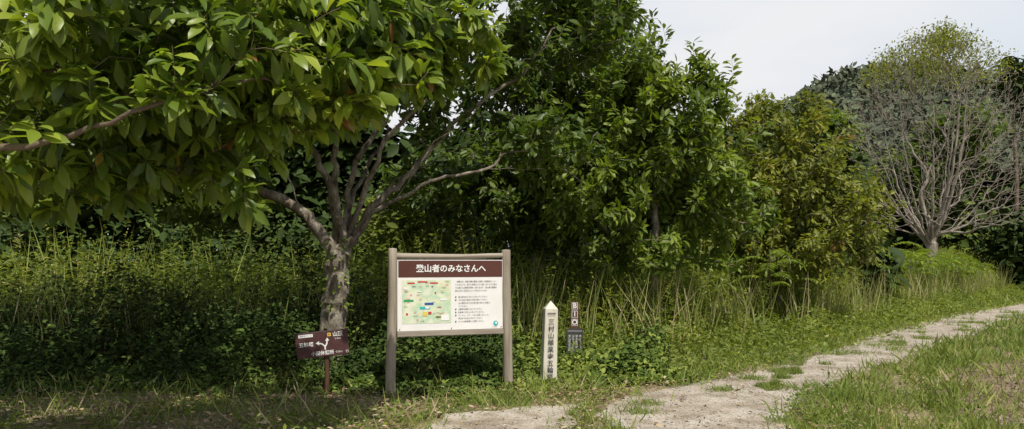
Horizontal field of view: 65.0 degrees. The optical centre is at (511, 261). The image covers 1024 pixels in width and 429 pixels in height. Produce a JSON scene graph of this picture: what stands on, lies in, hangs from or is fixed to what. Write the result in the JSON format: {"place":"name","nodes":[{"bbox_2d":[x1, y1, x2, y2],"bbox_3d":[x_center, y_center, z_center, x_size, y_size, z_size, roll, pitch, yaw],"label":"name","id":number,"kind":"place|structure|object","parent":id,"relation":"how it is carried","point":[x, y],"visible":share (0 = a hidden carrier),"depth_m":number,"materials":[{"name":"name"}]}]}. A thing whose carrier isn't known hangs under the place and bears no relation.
{"place":"outdoors","nodes":[
{"label":"outdoors","id":0,"kind":"place"},
{"bbox_2d":[427,404,579,428],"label":"path spur","id":1,"kind":"structure","parent":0,"point":[527,417],"depth_m":8.10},
{"bbox_2d":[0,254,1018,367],"bbox_3d":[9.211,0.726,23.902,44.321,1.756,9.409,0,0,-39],"label":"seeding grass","id":2,"kind":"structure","parent":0,"point":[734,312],"depth_m":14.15,"materials":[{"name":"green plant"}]},
{"bbox_2d":[0,264,1023,428],"bbox_3d":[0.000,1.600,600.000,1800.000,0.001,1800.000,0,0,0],"label":"ground","id":3,"kind":"structure","parent":0,"point":[377,419],"depth_m":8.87,"materials":[{"name":"green plant"}]},
{"bbox_2d":[0,0,513,234],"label":"magnolia tree","id":4,"kind":"object","parent":3,"relation":"on","point":[129,84],"visible":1,"depth_m":5.79,"materials":[{"name":"green plant"}]},
{"bbox_2d":[0,361,606,428],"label":"long grass","id":5,"kind":"structure","parent":3,"relation":"on","point":[31,401],"depth_m":8.73,"materials":[{"name":"green plant"}]},
{"bbox_2d":[0,187,633,311],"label":"shrub row","id":6,"kind":"object","parent":3,"relation":"on","point":[9,226],"visible":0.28,"depth_m":18.70,"materials":[{"name":"green plant"}]},
{"bbox_2d":[295,328,349,393],"bbox_3d":[-2.272,1.251,9.641,0.646,0.900,0.092,0,0,-6],"label":"direction sign","id":7,"kind":"object","parent":3,"relation":"on","point":[325,344],"visible":0.92,"depth_m":9.60,"materials":[{"name":"brown wood"}]},
{"bbox_2d":[10,0,660,368],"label":"broadleaf tree","id":8,"kind":"object","parent":3,"relation":"on","point":[568,24],"visible":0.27,"depth_m":11.46,"materials":[{"name":"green plant"}]},
{"bbox_2d":[316,236,354,311],"bbox_3d":[-2.525,0.163,11.495,0.570,1.106,0.549,0,0,0],"label":"ivy","id":9,"kind":"object","parent":8,"relation":"attached to","point":[326,278],"visible":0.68,"depth_m":11.34,"materials":[{"name":"green plant"}]},
{"bbox_2d":[0,241,694,397],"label":"ground cover plants","id":10,"kind":"object","parent":3,"relation":"on","point":[29,356],"visible":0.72,"depth_m":11.04,"materials":[{"name":"green plant"}]},
{"bbox_2d":[352,186,485,291],"bbox_3d":[-1.850,-0.343,16.806,3.136,2.606,1.790,0,0,-23],"label":"sunny shrub","id":11,"kind":"object","parent":3,"relation":"on","point":[391,227],"visible":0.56,"depth_m":16.53,"materials":[{"name":"green plant"}]},
{"bbox_2d":[385,248,512,396],"bbox_3d":[-0.748,0.770,9.799,1.614,1.861,0.133,0,0,-20],"label":"information board","id":12,"kind":"object","parent":3,"relation":"on","point":[445,297],"visible":1,"depth_m":9.76,"materials":[{"name":"white paint"}]},
{"bbox_2d":[1,15,913,312],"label":"background trees","id":13,"kind":"object","parent":3,"relation":"on","point":[307,179],"visible":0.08,"depth_m":23.53,"materials":[{"name":"green plant"}]},
{"bbox_2d":[0,213,1020,358],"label":"tall weeds","id":14,"kind":"object","parent":3,"relation":"on","point":[601,316],"visible":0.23,"depth_m":15.05,"materials":[{"name":"green plant"}]},
{"bbox_2d":[0,330,1021,428],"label":"broadleaf weeds","id":15,"kind":"object","parent":3,"relation":"on","point":[114,421],"visible":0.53,"depth_m":8.53,"materials":[{"name":"green plant"}]},
{"bbox_2d":[0,368,1023,428],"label":"fallen leaves","id":16,"kind":"object","parent":3,"relation":"on","point":[266,403],"visible":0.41,"depth_m":8.65,"materials":[{"name":"brown plant"}]},
{"bbox_2d":[375,0,684,322],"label":"broadleaf tree","id":17,"kind":"object","parent":3,"relation":"on","point":[493,189],"visible":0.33,"depth_m":15.47,"materials":[{"name":"green plant"}]},
{"bbox_2d":[541,301,557,379],"bbox_3d":[0.489,1.105,10.468,0.186,1.190,0.194,2,0,-8],"label":"marker post","id":18,"kind":"object","parent":3,"relation":"on","point":[549,339],"visible":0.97,"depth_m":10.39,"materials":[{"name":"white"}]},
{"bbox_2d":[566,302,582,354],"bbox_3d":[0.954,1.157,12.293,0.250,1.085,0.084,1,0,-4],"label":"bio sign","id":19,"kind":"object","parent":3,"relation":"on","point":[574,332],"visible":0.81,"depth_m":12.26,"materials":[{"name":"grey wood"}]},
{"bbox_2d":[512,23,782,317],"bbox_3d":[2.422,-1.339,14.618,4.964,5.867,2.587,0,0,-8],"label":"leafy tree","id":20,"kind":"object","parent":3,"relation":"on","point":[651,139],"visible":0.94,"depth_m":14.13,"materials":[{"name":"green plant"}]},
{"bbox_2d":[511,229,794,322],"bbox_3d":[6.300,0.444,21.165,3.614,2.451,16.869,0,0,43],"label":"bush row","id":21,"kind":"object","parent":3,"relation":"on","point":[596,265],"visible":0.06,"depth_m":16.87,"materials":[{"name":"green plant"}]},
{"bbox_2d":[470,128,853,306],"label":"background trees","id":22,"kind":"object","parent":3,"relation":"on","point":[649,230],"visible":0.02,"depth_m":20.52,"materials":[{"name":"green plant"}]},
{"bbox_2d":[436,279,1023,385],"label":"verge weeds","id":23,"kind":"object","parent":3,"relation":"on","point":[810,325],"visible":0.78,"depth_m":15.40,"materials":[{"name":"green plant"}]},
{"bbox_2d":[730,249,806,326],"bbox_3d":[5.346,0.666,17.102,1.484,1.867,1.480,0,0,38],"label":"sumac plant","id":24,"kind":"object","parent":3,"relation":"on","point":[764,267],"visible":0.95,"depth_m":17.09,"materials":[{"name":"green plant"}]},
{"bbox_2d":[759,259,825,319],"bbox_3d":[6.139,0.770,17.836,1.527,1.659,1.077,0,0,41],"label":"sumac plant","id":25,"kind":"object","parent":3,"relation":"on","point":[799,260],"visible":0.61,"depth_m":17.81,"materials":[{"name":"green plant"}]},
{"bbox_2d":[697,88,906,312],"bbox_3d":[6.619,-1.250,18.709,4.959,5.721,3.482,0,0,0],"label":"yellowing tree","id":26,"kind":"object","parent":3,"relation":"on","point":[837,224],"visible":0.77,"depth_m":18.17,"materials":[{"name":"green plant"}]},
{"bbox_2d":[776,104,875,193],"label":"sunlit tree","id":27,"kind":"object","parent":3,"relation":"on","point":[833,126],"visible":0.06,"depth_m":40.14,"materials":[{"name":"green plant"}]},
{"bbox_2d":[726,105,1023,260],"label":"woodland","id":28,"kind":"object","parent":3,"relation":"on","point":[967,240],"visible":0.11,"depth_m":45.11,"materials":[{"name":"green plant"}]},
{"bbox_2d":[855,242,895,291],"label":"sumac plant","id":29,"kind":"object","parent":3,"relation":"on","point":[881,264],"visible":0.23,"depth_m":23.15,"materials":[{"name":"green plant"}]},
{"bbox_2d":[883,241,939,294],"bbox_3d":[11.602,0.452,24.776,2.622,2.295,1.997,0,0,0],"label":"sumac plant","id":30,"kind":"object","parent":3,"relation":"on","point":[919,261],"visible":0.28,"depth_m":24.61,"materials":[{"name":"green plant"}]},
{"bbox_2d":[888,249,950,287],"bbox_3d":[13.129,0.580,26.603,2.059,2.040,1.908,0,0,-37],"label":"sumac plant","id":31,"kind":"object","parent":3,"relation":"on","point":[922,258],"visible":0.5,"depth_m":26.49,"materials":[{"name":"green plant"}]},
{"bbox_2d":[831,15,1023,279],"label":"bare tree","id":32,"kind":"object","parent":3,"relation":"on","point":[930,46],"visible":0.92,"depth_m":31.48,"materials":[{"name":"grey plant"}]},
{"bbox_2d":[897,250,979,274],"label":"bush row","id":33,"kind":"object","parent":3,"relation":"on","point":[947,256],"visible":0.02,"depth_m":34.70,"materials":[{"name":"green plant"}]},
{"bbox_2d":[903,249,977,278],"bbox_3d":[15.090,0.566,28.707,2.556,2.069,2.776,0,0,-42],"label":"sumac plant","id":34,"kind":"object","parent":3,"relation":"on","point":[935,263],"visible":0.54,"depth_m":28.78,"materials":[{"name":"green plant"}]},
{"bbox_2d":[866,97,1022,218],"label":"sunlit tree","id":35,"kind":"object","parent":3,"relation":"on","point":[970,141],"visible":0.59,"depth_m":41.96,"materials":[{"name":"plant"}]},
{"bbox_2d":[929,253,986,277],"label":"sumac plant","id":36,"kind":"object","parent":3,"relation":"on","point":[969,262],"visible":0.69,"depth_m":30.86,"materials":[{"name":"green plant"}]},
{"bbox_2d":[941,257,998,276],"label":"sumac plant","id":37,"kind":"object","parent":3,"relation":"on","point":[976,260],"visible":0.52,"depth_m":32.81,"materials":[{"name":"green plant"}]},
{"bbox_2d":[929,358,1023,426],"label":"bare soil patch","id":38,"kind":"object","parent":3,"relation":"on","point":[989,410],"visible":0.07,"depth_m":9.55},
{"bbox_2d":[940,358,1023,425],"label":"soil clods","id":39,"kind":"object","parent":38,"relation":"on","point":[1011,386],"visible":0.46,"depth_m":9.96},
{"bbox_2d":[971,197,1023,289],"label":"woodland edge","id":40,"kind":"object","parent":3,"relation":"on","point":[1009,236],"visible":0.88,"depth_m":41.00,"materials":[{"name":"green plant"}]},
{"bbox_2d":[988,55,1023,210],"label":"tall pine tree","id":41,"kind":"object","parent":3,"relation":"on","point":[1019,80],"visible":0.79,"depth_m":43.91,"materials":[{"name":"green plant"}]},
{"bbox_2d":[24,0,1023,260],"label":"sky","id":42,"kind":"structure","parent":0,"point":[781,45],"materials":[{"name":"white"}]},
{"bbox_2d":[596,304,1023,428],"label":"path","id":43,"kind":"structure","parent":0,"point":[675,423],"depth_m":9.57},
{"bbox_2d":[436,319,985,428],"bbox_3d":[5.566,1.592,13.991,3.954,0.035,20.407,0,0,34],"label":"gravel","id":44,"kind":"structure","parent":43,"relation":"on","point":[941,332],"depth_m":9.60,"materials":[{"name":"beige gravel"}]},
{"bbox_2d":[595,307,1023,428],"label":"path grass tufts","id":45,"kind":"object","parent":43,"relation":"on","point":[780,373],"visible":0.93,"depth_m":11.07,"materials":[{"name":"green plant"}]},
{"bbox_2d":[733,54,1023,174],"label":"hill","id":46,"kind":"structure","parent":0,"point":[839,88],"depth_m":152.09,"materials":[{"name":"green plant"}]}
]}

